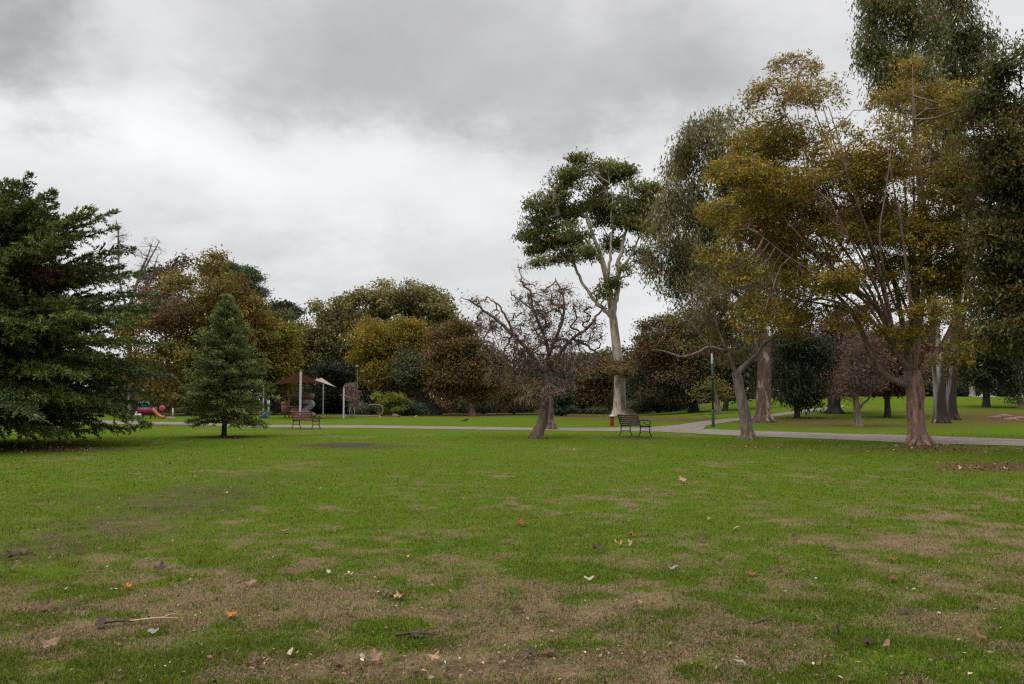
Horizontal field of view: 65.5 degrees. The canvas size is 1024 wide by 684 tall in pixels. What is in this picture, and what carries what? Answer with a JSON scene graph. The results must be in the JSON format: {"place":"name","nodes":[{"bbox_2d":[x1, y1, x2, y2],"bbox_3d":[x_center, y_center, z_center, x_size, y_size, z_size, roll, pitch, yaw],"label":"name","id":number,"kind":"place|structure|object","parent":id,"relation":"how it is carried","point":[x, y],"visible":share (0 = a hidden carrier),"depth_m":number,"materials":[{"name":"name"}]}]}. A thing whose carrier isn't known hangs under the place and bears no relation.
{"place":"outdoors","nodes":[
{"label":"outdoors","id":0,"kind":"place"},
{"bbox_2d":[281,391,315,417],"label":"play tower","id":1,"kind":"structure","parent":0,"point":[285,407],"depth_m":68.09,"materials":[{"name":"plastic"}]},
{"bbox_2d":[0,397,1023,683],"bbox_3d":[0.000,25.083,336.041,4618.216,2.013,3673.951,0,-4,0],"label":"ground","id":2,"kind":"structure","parent":0,"point":[974,415],"depth_m":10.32,"materials":[{"name":"green plant"}]},
{"bbox_2d":[3,550,18,557],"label":"fallen leaf","id":3,"kind":"object","parent":2,"relation":"on","point":[12,554],"visible":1,"depth_m":7.51,"materials":[{"name":"brown plant"}]},
{"bbox_2d":[8,561,20,570],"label":"fallen leaf","id":4,"kind":"object","parent":2,"relation":"on","point":[16,565],"visible":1,"depth_m":6.95,"materials":[{"name":"plant"}]},
{"bbox_2d":[34,597,54,609],"bbox_3d":[-3.319,1.857,5.649,0.139,0.070,0.142,-3,-5,33],"label":"fallen leaf","id":5,"kind":"object","parent":2,"relation":"on","point":[43,605],"visible":1,"depth_m":5.65,"materials":[{"name":"brown plant"}]},
{"bbox_2d":[39,635,60,652],"bbox_3d":[-2.747,1.792,4.736,0.108,0.073,0.104,-2,-5,27],"label":"fallen leaf","id":6,"kind":"object","parent":2,"relation":"on","point":[53,641],"visible":1,"depth_m":4.74,"materials":[{"name":"brown plant"}]},
{"bbox_2d":[0,170,177,448],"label":"cedar tree","id":7,"kind":"object","parent":2,"relation":"on","point":[44,322],"visible":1,"depth_m":25.19,"materials":[{"name":"green plant"}]},
{"bbox_2d":[96,613,105,626],"bbox_3d":[-2.715,1.839,5.270,0.056,0.056,0.155,2,-4,-20],"label":"fallen leaf","id":8,"kind":"object","parent":2,"relation":"on","point":[101,620],"visible":1,"depth_m":5.26,"materials":[{"name":"plant"}]},
{"bbox_2d":[95,616,140,624],"bbox_3d":[-2.624,1.856,5.305,0.272,0.028,0.053,2,-4,-20],"label":"stick","id":9,"kind":"object","parent":2,"relation":"on","point":[113,621],"visible":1,"depth_m":5.30,"materials":[{"name":"brown wood"}]},
{"bbox_2d":[110,221,165,414],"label":"bare tree","id":10,"kind":"object","parent":2,"relation":"on","point":[131,396],"visible":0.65,"depth_m":82.61,"materials":[{"name":"grey plant"}]},
{"bbox_2d":[137,402,165,418],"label":"play unit","id":11,"kind":"object","parent":2,"relation":"on","point":[146,410],"visible":0.87,"depth_m":65.31,"materials":[{"name":"red paint"}]},
{"bbox_2d":[148,627,158,633],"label":"fallen leaf","id":12,"kind":"object","parent":2,"relation":"on","point":[152,630],"visible":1,"depth_m":5.09,"materials":[{"name":"white plant"}]},
{"bbox_2d":[133,613,179,620],"bbox_3d":[-2.412,1.862,5.384,0.307,0.025,0.062,1,-4,-16],"label":"stick","id":13,"kind":"object","parent":2,"relation":"on","point":[157,617],"visible":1,"depth_m":5.37,"materials":[{"name":"beige wood"}]},
{"bbox_2d":[153,561,166,573],"bbox_3d":[-3.026,1.940,6.837,0.106,0.090,0.109,-3,-5,38],"label":"fallen leaf","id":14,"kind":"object","parent":2,"relation":"on","point":[161,567],"visible":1,"depth_m":6.85,"materials":[{"name":"plant"}]},
{"bbox_2d":[159,405,165,415],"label":"playground toy","id":15,"kind":"object","parent":2,"relation":"on","point":[162,408],"visible":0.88,"depth_m":67.22,"materials":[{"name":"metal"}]},
{"bbox_2d":[130,249,202,413],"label":"gum sapling","id":16,"kind":"object","parent":2,"relation":"on","point":[176,262],"visible":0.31,"depth_m":90.13,"materials":[{"name":"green plant"}]},
{"bbox_2d":[106,244,294,414],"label":"autumn tree","id":17,"kind":"object","parent":2,"relation":"on","point":[181,316],"visible":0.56,"depth_m":78.01,"materials":[{"name":"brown plant"}]},
{"bbox_2d":[170,293,280,436],"bbox_3d":[-11.745,0.952,32.772,4.251,6.045,4.380,2,-5,-24],"label":"fir tree","id":18,"kind":"object","parent":2,"relation":"on","point":[229,353],"visible":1,"depth_m":32.41,"materials":[{"name":"green plant"}]},
{"bbox_2d":[226,610,236,616],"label":"fallen leaf","id":19,"kind":"object","parent":2,"relation":"on","point":[229,613],"visible":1,"depth_m":5.49,"materials":[{"name":"orange plant"}]},
{"bbox_2d":[193,257,275,408],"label":"pine tree","id":20,"kind":"object","parent":2,"relation":"on","point":[255,274],"visible":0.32,"depth_m":91.47,"materials":[{"name":"green plant"}]},
{"bbox_2d":[245,579,258,584],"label":"fallen leaf","id":21,"kind":"object","parent":2,"relation":"on","point":[251,581],"visible":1,"depth_m":6.43,"materials":[{"name":"beige plant"}]},
{"bbox_2d":[248,651,258,661],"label":"fallen leaf","id":22,"kind":"object","parent":2,"relation":"on","point":[254,657],"visible":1,"depth_m":4.56,"materials":[{"name":"plant"}]},
{"bbox_2d":[259,401,269,418],"bbox_3d":[-19.950,5.463,64.243,0.850,1.475,0.200,0,-4,0],"label":"playground toy","id":23,"kind":"object","parent":2,"relation":"on","point":[263,415],"visible":0.56,"depth_m":64.18,"materials":[{"name":"blue paint"}]},
{"bbox_2d":[236,307,309,414],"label":"autumn tree","id":24,"kind":"object","parent":2,"relation":"on","point":[289,360],"visible":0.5,"depth_m":82.72,"materials":[{"name":"green plant"}]},
{"bbox_2d":[254,298,306,410],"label":"gum tree","id":25,"kind":"object","parent":2,"relation":"on","point":[276,305],"visible":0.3,"depth_m":108.03,"materials":[{"name":"green plant"}]},
{"bbox_2d":[285,647,294,654],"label":"fallen leaf","id":26,"kind":"object","parent":2,"relation":"on","point":[289,652],"visible":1,"depth_m":4.65,"materials":[{"name":"beige plant"}]},
{"bbox_2d":[265,303,320,396],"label":"evergreen tree","id":27,"kind":"object","parent":2,"relation":"on","point":[290,315],"visible":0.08,"depth_m":97.85,"materials":[{"name":"green plant"}]},
{"bbox_2d":[263,370,344,419],"bbox_3d":[-17.596,4.477,66.830,5.049,3.819,11.568,3,-5,-36],"label":"shade structure","id":28,"kind":"object","parent":2,"relation":"on","point":[300,377],"visible":0.93,"depth_m":64.39,"materials":[{"name":"paint"}]},
{"bbox_2d":[291,411,320,428],"bbox_3d":[-10.780,4.096,41.610,1.550,0.922,0.742,-3,-5,31],"label":"park bench","id":29,"kind":"object","parent":2,"relation":"on","point":[299,415],"visible":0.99,"depth_m":41.39,"materials":[{"name":"wood"}]},
{"bbox_2d":[328,652,342,662],"bbox_3d":[-1.006,1.790,4.507,0.102,0.046,0.087,0,-4,0],"label":"fallen leaf","id":30,"kind":"object","parent":2,"relation":"on","point":[338,659],"visible":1,"depth_m":4.52,"materials":[{"name":"brown plant"}]},
{"bbox_2d":[280,355,397,413],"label":"dark tree","id":31,"kind":"object","parent":2,"relation":"on","point":[338,376],"visible":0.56,"depth_m":88.44,"materials":[{"name":"green plant"}]},
{"bbox_2d":[340,382,362,417],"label":"young tree","id":32,"kind":"object","parent":2,"relation":"on","point":[352,394],"visible":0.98,"depth_m":66.73,"materials":[{"name":"brown plant"}]},
{"bbox_2d":[355,364,359,414],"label":"lamp post","id":33,"kind":"object","parent":2,"relation":"on","point":[357,365],"visible":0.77,"depth_m":83.84,"materials":[{"name":"metal"}]},
{"bbox_2d":[347,400,370,414],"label":"shrub","id":34,"kind":"object","parent":2,"relation":"on","point":[357,411],"visible":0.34,"depth_m":81.10,"materials":[{"name":"green plant"}]},
{"bbox_2d":[345,404,382,416],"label":"hoop rail","id":35,"kind":"object","parent":2,"relation":"on","point":[369,415],"visible":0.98,"depth_m":71.67,"materials":[{"name":"metal"}]},
{"bbox_2d":[358,403,386,414],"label":"shrub","id":36,"kind":"object","parent":2,"relation":"on","point":[366,409],"visible":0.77,"depth_m":79.27,"materials":[{"name":"green plant"}]},
{"bbox_2d":[295,277,463,397],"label":"fig tree","id":37,"kind":"object","parent":2,"relation":"on","point":[331,334],"visible":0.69,"depth_m":95.66,"materials":[{"name":"green plant"}]},
{"bbox_2d":[337,314,432,414],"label":"golden tree","id":38,"kind":"object","parent":2,"relation":"on","point":[379,350],"visible":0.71,"depth_m":82.62,"materials":[{"name":"yellow plant"}]},
{"bbox_2d":[380,589,394,596],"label":"fallen leaf","id":39,"kind":"object","parent":2,"relation":"on","point":[386,591],"visible":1,"depth_m":6.05,"materials":[{"name":"plant"}]},
{"bbox_2d":[367,389,413,415],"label":"shrub","id":40,"kind":"object","parent":2,"relation":"on","point":[391,398],"visible":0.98,"depth_m":75.49,"materials":[{"name":"green plant"}]},
{"bbox_2d":[389,649,402,658],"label":"fallen leaf","id":41,"kind":"object","parent":2,"relation":"on","point":[394,653],"visible":1,"depth_m":4.62,"materials":[{"name":"brown plant"}]},
{"bbox_2d":[393,590,405,598],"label":"fallen leaf","id":42,"kind":"object","parent":2,"relation":"on","point":[397,594],"visible":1,"depth_m":5.99,"materials":[{"name":"beige plant"}]},
{"bbox_2d":[398,395,419,415],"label":"shrub","id":43,"kind":"object","parent":2,"relation":"on","point":[410,405],"visible":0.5,"depth_m":76.46,"materials":[{"name":"green plant"}]},
{"bbox_2d":[397,403,431,415],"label":"shrub","id":44,"kind":"object","parent":2,"relation":"on","point":[422,408],"visible":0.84,"depth_m":77.15,"materials":[{"name":"green plant"}]},
{"bbox_2d":[408,626,422,636],"bbox_3d":[-0.613,1.827,5.045,0.100,0.048,0.121,0,-4,0],"label":"fallen leaf","id":45,"kind":"object","parent":2,"relation":"on","point":[416,634],"visible":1,"depth_m":5.02,"materials":[{"name":"brown plant"}]},
{"bbox_2d":[396,628,436,635],"bbox_3d":[-0.591,1.837,5.022,0.278,0.030,0.086,1,-4,-18],"label":"stick","id":46,"kind":"object","parent":2,"relation":"on","point":[407,633],"visible":1,"depth_m":5.02,"materials":[{"name":"brown wood"}]},
{"bbox_2d":[384,345,460,414],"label":"leaning tree","id":47,"kind":"object","parent":2,"relation":"on","point":[406,364],"visible":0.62,"depth_m":79.27,"materials":[{"name":"green plant"}]},
{"bbox_2d":[436,399,460,413],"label":"shrub","id":48,"kind":"object","parent":2,"relation":"on","point":[444,407],"visible":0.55,"depth_m":87.15,"materials":[{"name":"green plant"}]},
{"bbox_2d":[416,311,513,415],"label":"rusty tree","id":49,"kind":"object","parent":2,"relation":"on","point":[451,352],"visible":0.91,"depth_m":76.94,"materials":[{"name":"brown plant"}]},
{"bbox_2d":[448,395,502,413],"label":"shrub","id":50,"kind":"object","parent":2,"relation":"on","point":[480,409],"visible":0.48,"depth_m":85.26,"materials":[{"name":"green plant"}]},
{"bbox_2d":[0,414,1023,683],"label":"leaf litter","id":51,"kind":"object","parent":2,"relation":"on","point":[528,594],"visible":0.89,"depth_m":5.20,"materials":[{"name":"brown plant"}]},
{"bbox_2d":[363,648,381,662],"bbox_3d":[-0.791,1.784,4.525,0.100,0.063,0.082,0,-4,0],"label":"fallen leaf","id":52,"kind":"object","parent":51,"relation":"on","point":[374,656],"visible":1,"depth_m":4.54,"materials":[{"name":"brown plant"}]},
{"bbox_2d":[427,650,439,663],"bbox_3d":[-0.447,1.791,4.535,0.079,0.054,0.076,-2,-4,21],"label":"fallen leaf","id":53,"kind":"object","parent":51,"relation":"on","point":[435,656],"visible":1,"depth_m":4.53,"materials":[{"name":"beige plant"}]},
{"bbox_2d":[489,371,540,414],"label":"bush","id":54,"kind":"object","parent":2,"relation":"on","point":[505,400],"visible":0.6,"depth_m":83.09,"materials":[{"name":"brown plant"}]},
{"bbox_2d":[512,606,523,610],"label":"fallen leaf","id":55,"kind":"object","parent":2,"relation":"on","point":[518,608],"visible":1,"depth_m":5.60,"materials":[{"name":"brown plant"}]},
{"bbox_2d":[516,517,527,524],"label":"fallen leaf","id":56,"kind":"object","parent":2,"relation":"on","point":[521,522],"visible":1,"depth_m":9.52,"materials":[{"name":"brown plant"}]},
{"bbox_2d":[521,646,535,653],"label":"fallen leaf","id":57,"kind":"object","parent":2,"relation":"on","point":[531,650],"visible":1,"depth_m":4.70,"materials":[{"name":"brown plant"}]},
{"bbox_2d":[459,259,613,438],"bbox_3d":[0.876,0.363,31.733,6.050,7.194,5.059,0,-4,0],"label":"gnarled tree","id":58,"kind":"object","parent":2,"relation":"on","point":[545,369],"visible":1,"depth_m":31.52,"materials":[{"name":"brown plant"}]},
{"bbox_2d":[68,336,1023,406],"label":"distant woodland","id":59,"kind":"object","parent":2,"relation":"on","point":[627,384],"visible":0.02,"depth_m":141.42,"materials":[{"name":"green plant"}]},
{"bbox_2d":[543,646,554,653],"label":"fallen leaf","id":60,"kind":"object","parent":2,"relation":"on","point":[547,650],"visible":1,"depth_m":4.70,"materials":[{"name":"brown plant"}]},
{"bbox_2d":[80,384,1023,412],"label":"undergrowth","id":61,"kind":"object","parent":2,"relation":"on","point":[960,394],"visible":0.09,"depth_m":95.96,"materials":[{"name":"green plant"}]},
{"bbox_2d":[538,345,583,428],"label":"old tree","id":62,"kind":"object","parent":2,"relation":"on","point":[551,424],"visible":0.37,"depth_m":41.04,"materials":[{"name":"brown plant"}]},
{"bbox_2d":[548,367,578,415],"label":"slender tree","id":63,"kind":"object","parent":2,"relation":"on","point":[560,406],"visible":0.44,"depth_m":75.23,"materials":[{"name":"green plant"}]},
{"bbox_2d":[509,146,665,415],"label":"white gum","id":64,"kind":"object","parent":2,"relation":"on","point":[601,203],"visible":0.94,"depth_m":78.32,"materials":[{"name":"green plant"}]},
{"bbox_2d":[567,405,609,413],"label":"shrub","id":65,"kind":"object","parent":2,"relation":"on","point":[599,410],"visible":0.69,"depth_m":86.61,"materials":[{"name":"green plant"}]},
{"bbox_2d":[549,348,629,412],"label":"autumn tree","id":66,"kind":"object","parent":2,"relation":"on","point":[596,390],"visible":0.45,"depth_m":90.09,"materials":[{"name":"brown plant"}]},
{"bbox_2d":[593,543,602,550],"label":"fallen leaf","id":67,"kind":"object","parent":2,"relation":"on","point":[598,546],"visible":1,"depth_m":7.81,"materials":[{"name":"grey plant"}]},
{"bbox_2d":[609,415,614,425],"bbox_3d":[5.796,4.549,46.169,0.292,0.660,0.300,0,-4,0],"label":"bollard","id":68,"kind":"object","parent":2,"relation":"on","point":[611,417],"visible":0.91,"depth_m":46.07,"materials":[{"name":"red metal"}]},
{"bbox_2d":[617,414,651,436],"bbox_3d":[5.068,3.461,32.935,0.742,0.922,1.550,2,-5,-25],"label":"park bench","id":69,"kind":"object","parent":2,"relation":"on","point":[634,421],"visible":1,"depth_m":32.66,"materials":[{"name":"wood"}]},
{"bbox_2d":[626,399,651,413],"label":"shrub","id":70,"kind":"object","parent":2,"relation":"on","point":[639,408],"visible":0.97,"depth_m":83.16,"materials":[{"name":"green plant"}]},
{"bbox_2d":[625,361,688,412],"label":"dark tree","id":71,"kind":"object","parent":2,"relation":"on","point":[662,408],"visible":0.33,"depth_m":82.78,"materials":[{"name":"green plant"}]},
{"bbox_2d":[624,304,735,412],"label":"round tree","id":72,"kind":"object","parent":2,"relation":"on","point":[672,376],"visible":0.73,"depth_m":72.91,"materials":[{"name":"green plant"}]},
{"bbox_2d":[683,374,735,413],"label":"tree","id":73,"kind":"object","parent":2,"relation":"on","point":[717,396],"visible":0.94,"depth_m":65.79,"materials":[{"name":"green plant"}]},
{"bbox_2d":[708,354,715,426],"bbox_3d":[11.175,2.680,44.509,0.421,4.100,0.218,-2,-4,21],"label":"lamp post","id":74,"kind":"object","parent":2,"relation":"on","point":[712,378],"visible":0.99,"depth_m":44.44,"materials":[{"name":"metal"}]},
{"bbox_2d":[632,98,808,422],"bbox_3d":[13.299,-5.551,50.387,11.701,21.405,7.963,0,-4,0],"label":"peeling gum","id":75,"kind":"object","parent":2,"relation":"on","point":[683,270],"visible":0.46,"depth_m":49.38,"materials":[{"name":"green plant"}]},
{"bbox_2d":[698,340,775,410],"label":"dark trunk tree","id":76,"kind":"object","parent":2,"relation":"on","point":[749,376],"visible":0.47,"depth_m":71.37,"materials":[{"name":"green plant"}]},
{"bbox_2d":[652,259,822,438],"bbox_3d":[8.822,0.237,31.346,6.803,7.301,4.308,0,-4,0],"label":"sprawling tree","id":77,"kind":"object","parent":2,"relation":"on","point":[746,427],"visible":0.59,"depth_m":31.23,"materials":[{"name":"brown plant"}]},
{"bbox_2d":[734,659,748,665],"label":"fallen leaf","id":78,"kind":"object","parent":2,"relation":"on","point":[742,660],"visible":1,"depth_m":4.46,"materials":[{"name":"grey plant"}]},
{"bbox_2d":[730,328,785,388],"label":"background tree","id":79,"kind":"object","parent":2,"relation":"on","point":[773,360],"visible":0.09,"depth_m":137.75,"materials":[{"name":"green plant"}]},
{"bbox_2d":[752,615,776,624],"bbox_3d":[1.692,1.851,5.305,0.248,0.027,0.037,3,-5,-36],"label":"stick","id":80,"kind":"object","parent":2,"relation":"on","point":[761,620],"visible":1,"depth_m":5.30,"materials":[{"name":"brown wood"}]},
{"bbox_2d":[769,305,841,417],"bbox_3d":[20.154,1.256,55.606,5.470,8.262,4.865,0,-4,0],"label":"dark conifer","id":81,"kind":"object","parent":2,"relation":"on","point":[799,392],"visible":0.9,"depth_m":54.92,"materials":[{"name":"green plant"}]},
{"bbox_2d":[826,546,837,553],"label":"fallen leaf","id":82,"kind":"object","parent":2,"relation":"on","point":[832,549],"visible":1,"depth_m":7.74,"materials":[{"name":"plant"}]},
{"bbox_2d":[830,624,841,631],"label":"fallen leaf","id":83,"kind":"object","parent":2,"relation":"on","point":[836,628],"visible":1,"depth_m":5.10,"materials":[{"name":"brown plant"}]},
{"bbox_2d":[801,296,877,413],"bbox_3d":[25.628,0.976,62.284,8.216,9.407,6.433,0,-4,0],"label":"brown tree","id":84,"kind":"object","parent":2,"relation":"on","point":[835,407],"visible":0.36,"depth_m":61.12,"materials":[{"name":"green plant"}]},
{"bbox_2d":[691,49,994,444],"bbox_3d":[11.684,-3.714,27.870,11.640,14.690,7.298,0,-4,0],"label":"red bark tree","id":85,"kind":"object","parent":2,"relation":"on","point":[877,223],"visible":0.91,"depth_m":26.73,"materials":[{"name":"green plant"}]},
{"bbox_2d":[819,323,900,425],"bbox_3d":[19.730,1.814,44.902,4.521,6.023,4.491,0,-4,0],"label":"twiggy tree","id":86,"kind":"object","parent":2,"relation":"on","point":[854,371],"visible":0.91,"depth_m":44.52,"materials":[{"name":"brown plant"}]},
{"bbox_2d":[862,636,874,643],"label":"fallen leaf","id":87,"kind":"object","parent":2,"relation":"on","point":[866,641],"visible":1,"depth_m":4.85,"materials":[{"name":"plant"}]},
{"bbox_2d":[882,639,889,650],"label":"fallen leaf","id":88,"kind":"object","parent":2,"relation":"on","point":[886,642],"visible":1,"depth_m":4.76,"materials":[{"name":"brown plant"}]},
{"bbox_2d":[841,318,942,417],"bbox_3d":[26.942,1.605,56.047,7.528,7.581,6.316,0,-4,0],"label":"brown tree","id":89,"kind":"object","parent":2,"relation":"on","point":[923,355],"visible":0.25,"depth_m":55.21,"materials":[{"name":"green plant"}]},
{"bbox_2d":[846,0,956,423],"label":"mottled gum","id":90,"kind":"object","parent":2,"relation":"on","point":[900,13],"visible":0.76,"depth_m":49.73,"materials":[{"name":"green plant"}]},
{"bbox_2d":[884,348,932,396],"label":"background tree","id":91,"kind":"object","parent":2,"relation":"on","point":[926,385],"visible":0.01,"depth_m":119.78,"materials":[{"name":"green plant"}]},
{"bbox_2d":[900,607,918,611],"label":"fallen leaf","id":92,"kind":"object","parent":2,"relation":"on","point":[905,609],"visible":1,"depth_m":5.58,"materials":[{"name":"brown plant"}]},
{"bbox_2d":[925,336,964,396],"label":"background tree","id":93,"kind":"object","parent":2,"relation":"on","point":[944,377],"visible":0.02,"depth_m":123.37,"materials":[{"name":"green plant"}]},
{"bbox_2d":[943,324,975,396],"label":"pale gum","id":94,"kind":"object","parent":2,"relation":"on","point":[972,393],"visible":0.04,"depth_m":111.63,"materials":[{"name":"green plant"}]},
{"bbox_2d":[945,354,982,396],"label":"background tree","id":95,"kind":"object","parent":2,"relation":"on","point":[980,389],"visible":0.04,"depth_m":130.96,"materials":[{"name":"green plant"}]},
{"bbox_2d":[914,0,1015,419],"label":"mottled gum","id":96,"kind":"object","parent":2,"relation":"on","point":[965,41],"visible":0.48,"depth_m":53.57,"materials":[{"name":"green plant"}]},
{"bbox_2d":[975,630,986,640],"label":"fallen leaf","id":97,"kind":"object","parent":2,"relation":"on","point":[978,633],"visible":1,"depth_m":4.98,"materials":[{"name":"orange plant"}]},
{"bbox_2d":[942,322,1023,406],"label":"dark trunk tree","id":98,"kind":"object","parent":2,"relation":"on","point":[986,371],"visible":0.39,"depth_m":70.66,"materials":[{"name":"green plant"}]},
{"bbox_2d":[945,29,1023,367],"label":"dark tree","id":99,"kind":"object","parent":2,"relation":"on","point":[998,230],"visible":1,"depth_m":21.21,"materials":[{"name":"green plant"}]},
{"bbox_2d":[961,375,1022,396],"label":"background tree","id":100,"kind":"object","parent":2,"relation":"on","point":[995,383],"visible":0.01,"depth_m":126.79,"materials":[{"name":"green plant"}]},
{"bbox_2d":[994,347,1023,407],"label":"olive tree","id":101,"kind":"object","parent":2,"relation":"on","point":[1016,385],"visible":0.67,"depth_m":70.54,"materials":[{"name":"green plant"}]},
{"bbox_2d":[1002,417,1018,419],"bbox_3d":[33.028,5.080,52.721,1.050,0.207,0.870,1,-4,-18],"label":"rock","id":102,"kind":"object","parent":2,"relation":"on","point":[1011,418],"visible":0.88,"depth_m":52.51,"materials":[{"name":"beige stone"}]},
{"bbox_2d":[0,0,1023,399],"label":"sky","id":103,"kind":"structure","parent":0,"point":[329,147],"materials":[{"name":"grey"}]},
{"bbox_2d":[35,420,1023,445],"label":"path","id":104,"kind":"structure","parent":0,"point":[939,439],"depth_m":35.70,"materials":[{"name":"concrete"}]},
{"bbox_2d":[637,405,843,430],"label":"path","id":105,"kind":"structure","parent":0,"point":[697,426],"depth_m":45.98,"materials":[{"name":"concrete"}]}
]}

